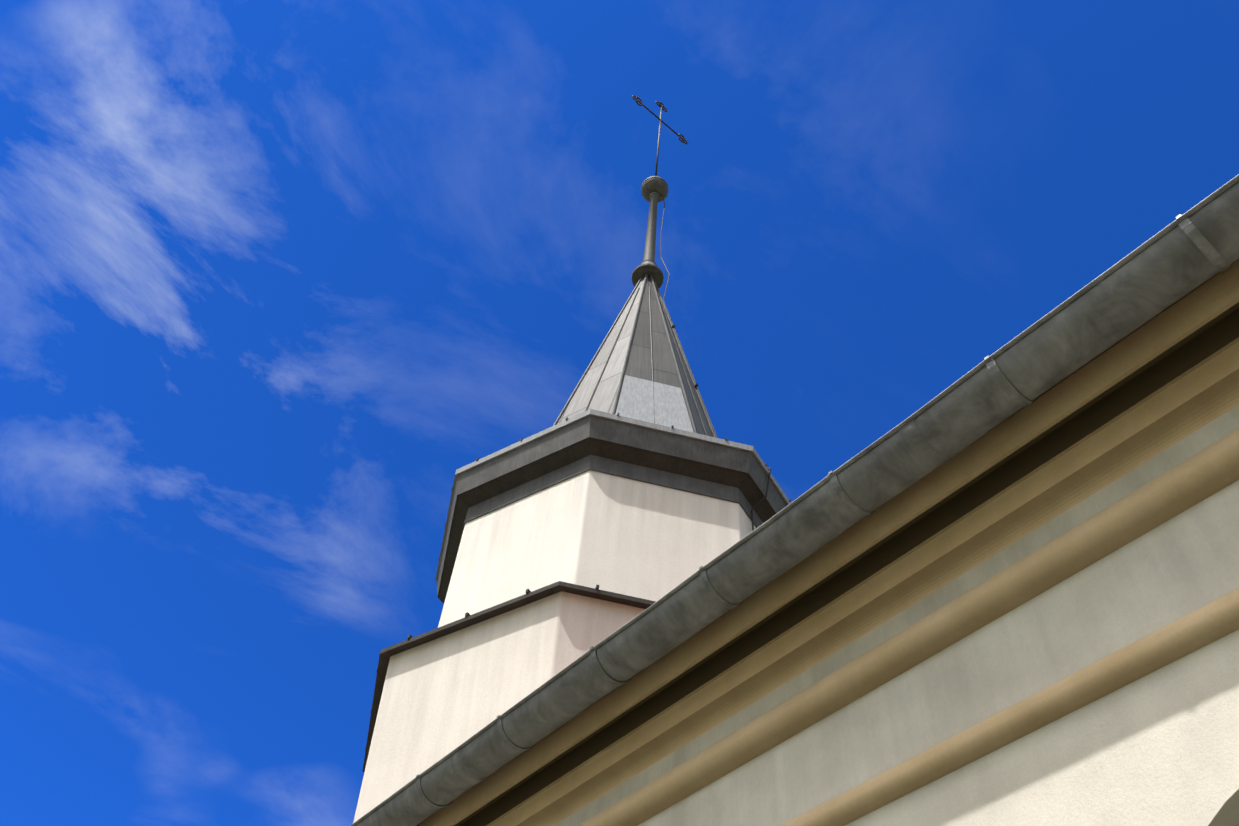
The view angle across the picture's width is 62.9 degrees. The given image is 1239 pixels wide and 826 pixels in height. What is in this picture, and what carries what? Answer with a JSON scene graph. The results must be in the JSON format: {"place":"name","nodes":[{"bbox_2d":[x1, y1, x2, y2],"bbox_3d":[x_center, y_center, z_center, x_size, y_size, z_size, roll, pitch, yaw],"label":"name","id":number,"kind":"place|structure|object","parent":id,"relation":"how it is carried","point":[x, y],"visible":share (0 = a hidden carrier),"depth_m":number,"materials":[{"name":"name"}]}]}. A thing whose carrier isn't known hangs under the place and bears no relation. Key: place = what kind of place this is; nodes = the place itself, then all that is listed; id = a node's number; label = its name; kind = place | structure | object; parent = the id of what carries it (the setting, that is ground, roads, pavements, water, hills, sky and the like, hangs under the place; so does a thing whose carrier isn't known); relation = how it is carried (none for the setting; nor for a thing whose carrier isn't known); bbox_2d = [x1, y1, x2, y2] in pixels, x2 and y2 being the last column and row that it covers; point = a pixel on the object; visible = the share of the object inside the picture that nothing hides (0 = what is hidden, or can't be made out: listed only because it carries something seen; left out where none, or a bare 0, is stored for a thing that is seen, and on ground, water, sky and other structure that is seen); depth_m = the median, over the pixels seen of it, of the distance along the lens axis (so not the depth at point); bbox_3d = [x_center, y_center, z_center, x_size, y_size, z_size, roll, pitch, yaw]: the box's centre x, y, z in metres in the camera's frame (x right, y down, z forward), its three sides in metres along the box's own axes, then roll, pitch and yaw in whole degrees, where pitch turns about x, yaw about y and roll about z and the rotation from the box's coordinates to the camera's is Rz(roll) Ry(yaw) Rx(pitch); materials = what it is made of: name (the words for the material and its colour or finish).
{"place":"outdoors","nodes":[
{"label":"outdoors","id":0,"kind":"place"},
{"bbox_2d":[0,0,1238,825],"label":"sky","id":1,"kind":"structure","parent":0,"point":[274,273],"materials":[{"name":"blue"}]},
{"bbox_2d":[454,302,1238,825],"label":"shadow gap","id":2,"kind":"object","parent":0,"point":[1166,366],"depth_m":4.53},
{"bbox_2d":[844,629,1238,825],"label":"nave wall","id":3,"kind":"structure","parent":0,"point":[1159,747],"depth_m":3.30,"materials":[{"name":"white paint"}]},
{"bbox_2d":[605,259,1238,695],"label":"nave roof","id":4,"kind":"structure","parent":3,"relation":"on","point":[1043,393],"depth_m":6.91,"materials":[{"name":"grey metal"}]},
{"bbox_2d":[350,174,1238,825],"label":"gutter","id":5,"kind":"object","parent":4,"relation":"attached to","point":[1156,274],"visible":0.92,"depth_m":4.27,"materials":[{"name":"metal"}]},
{"bbox_2d":[416,214,1230,808],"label":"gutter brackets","id":6,"kind":"object","parent":5,"relation":"attached to","point":[1200,242],"visible":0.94,"depth_m":4.32,"materials":[{"name":"grey metal"}]},
{"bbox_2d":[418,260,1238,825],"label":"cornice molding","id":7,"kind":"structure","parent":4,"relation":"attached to","point":[1192,312],"depth_m":4.44,"materials":[{"name":"beige paint"}]},
{"bbox_2d":[486,337,1238,825],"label":"cornice molding","id":8,"kind":"structure","parent":4,"relation":"attached to","point":[1186,403],"depth_m":4.39,"materials":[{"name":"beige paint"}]},
{"bbox_2d":[553,405,1238,825],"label":"frieze band","id":9,"kind":"object","parent":4,"relation":"attached to","point":[1139,477],"depth_m":4.29,"materials":[{"name":"paint"}]},
{"bbox_2d":[578,428,1238,825],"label":"cornice molding","id":10,"kind":"structure","parent":4,"relation":"attached to","point":[1174,492],"depth_m":4.07,"materials":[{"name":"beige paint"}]},
{"bbox_2d":[638,480,1238,825],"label":"frieze","id":11,"kind":"object","parent":4,"relation":"attached to","point":[1180,565],"depth_m":3.86,"materials":[{"name":"paint"}]},
{"bbox_2d":[781,588,1238,825],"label":"string course molding","id":12,"kind":"structure","parent":4,"relation":"attached to","point":[1203,626],"depth_m":3.58,"materials":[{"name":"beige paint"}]},
{"label":"ground","id":13,"kind":"structure","parent":0,"visible":0},
{"bbox_2d":[353,591,645,825],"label":"lower tower wall","id":14,"kind":"structure","parent":13,"relation":"on","point":[443,696],"depth_m":10.07,"materials":[{"name":"white paint"}]},
{"bbox_2d":[365,585,598,749],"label":"flashing clips","id":15,"kind":"object","parent":14,"relation":"on","point":[468,614],"visible":0.19,"depth_m":10.65,"materials":[{"name":"grey metal"}]},
{"bbox_2d":[362,581,655,771],"bbox_3d":[-0.123,4.029,12.164,5.673,0.395,5.673,13,-53,-5],"label":"ledge flashing","id":16,"kind":"object","parent":14,"relation":"on","point":[387,653],"visible":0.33,"depth_m":10.58,"materials":[{"name":"grey metal"}]},
{"bbox_2d":[438,470,755,627],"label":"upper tower wall","id":17,"kind":"structure","parent":14,"relation":"on","point":[623,535],"depth_m":11.93,"materials":[{"name":"white paint"}]},
{"bbox_2d":[459,455,762,545],"bbox_3d":[0.026,2.587,14.034,5.030,0.282,5.030,35,-58,-21],"label":"tower eave apron","id":18,"kind":"object","parent":17,"relation":"attached to","point":[657,477],"visible":0.29,"depth_m":12.69,"materials":[{"name":"grey metal"}]},
{"bbox_2d":[437,415,786,603],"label":"cornice fascia","id":19,"kind":"structure","parent":17,"relation":"on","point":[600,428],"depth_m":12.92,"materials":[{"name":"grey metal"}]},
{"bbox_2d":[438,437,775,601],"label":"tower eave soffit","id":20,"kind":"structure","parent":19,"relation":"attached to","point":[744,483],"depth_m":12.84,"materials":[{"name":"grey metal"}]},
{"bbox_2d":[435,409,790,581],"bbox_3d":[0.066,2.199,14.537,5.629,0.100,5.629,35,-58,-21],"label":"roof edge flashing","id":21,"kind":"object","parent":19,"relation":"attached to","point":[653,426],"visible":0.4,"depth_m":13.04,"materials":[{"name":"grey metal"}]},
{"bbox_2d":[438,413,790,559],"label":"roof clips","id":22,"kind":"object","parent":21,"relation":"on","point":[521,439],"visible":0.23,"depth_m":13.27,"materials":[{"name":"grey metal"}]},
{"bbox_2d":[557,275,713,436],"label":"spire roof","id":23,"kind":"structure","parent":19,"relation":"on","point":[638,365],"depth_m":17.03,"materials":[{"name":"grey metal"}]},
{"bbox_2d":[553,274,715,437],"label":"roof seams","id":24,"kind":"object","parent":23,"relation":"on","point":[657,294],"visible":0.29,"depth_m":17.54,"materials":[{"name":"grey metal"}]},
{"bbox_2d":[631,260,663,288],"bbox_3d":[0.598,-2.947,21.206,0.678,0.550,0.678,35,-58,-21],"label":"finial collar","id":25,"kind":"object","parent":23,"relation":"on","point":[649,267],"visible":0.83,"depth_m":20.92,"materials":[{"name":"grey metal"}]},
{"bbox_2d":[643,192,658,261],"bbox_3d":[0.723,-4.160,22.778,0.249,3.470,0.249,35,-58,-21],"label":"finial pole","id":26,"kind":"object","parent":25,"relation":"on","point":[649,250],"visible":0.88,"depth_m":22.52,"materials":[{"name":"grey metal"}]},
{"bbox_2d":[641,176,668,202],"bbox_3d":[0.848,-5.370,24.346,0.676,0.614,0.676,35,-58,-21],"label":"finial ball","id":27,"kind":"object","parent":26,"relation":"on","point":[657,184],"visible":0.96,"depth_m":24.12,"materials":[{"name":"grey metal"}]},
{"bbox_2d":[632,95,687,175],"bbox_3d":[1.034,-7.166,26.674,2.060,5.390,0.100,35,-58,-21],"label":"cross","id":28,"kind":"object","parent":27,"relation":"on","point":[637,99],"visible":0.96,"depth_m":27.70,"materials":[{"name":"black metal"}]},
{"bbox_2d":[615,375,693,432],"bbox_3d":[0.515,0.037,15.038,1.350,2.354,0.507,13,-53,-5],"label":"roof patch","id":29,"kind":"object","parent":23,"relation":"on","point":[667,406],"visible":0.54,"depth_m":15.36,"materials":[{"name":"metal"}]},
{"bbox_2d":[660,194,770,530],"bbox_3d":[1.761,-1.158,17.792,1.084,14.981,2.596,35,-58,-21],"label":"lightning conductor","id":30,"kind":"object","parent":14,"relation":"attached to","point":[696,386],"visible":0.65,"depth_m":18.00,"materials":[{"name":"grey metal"}]}
]}

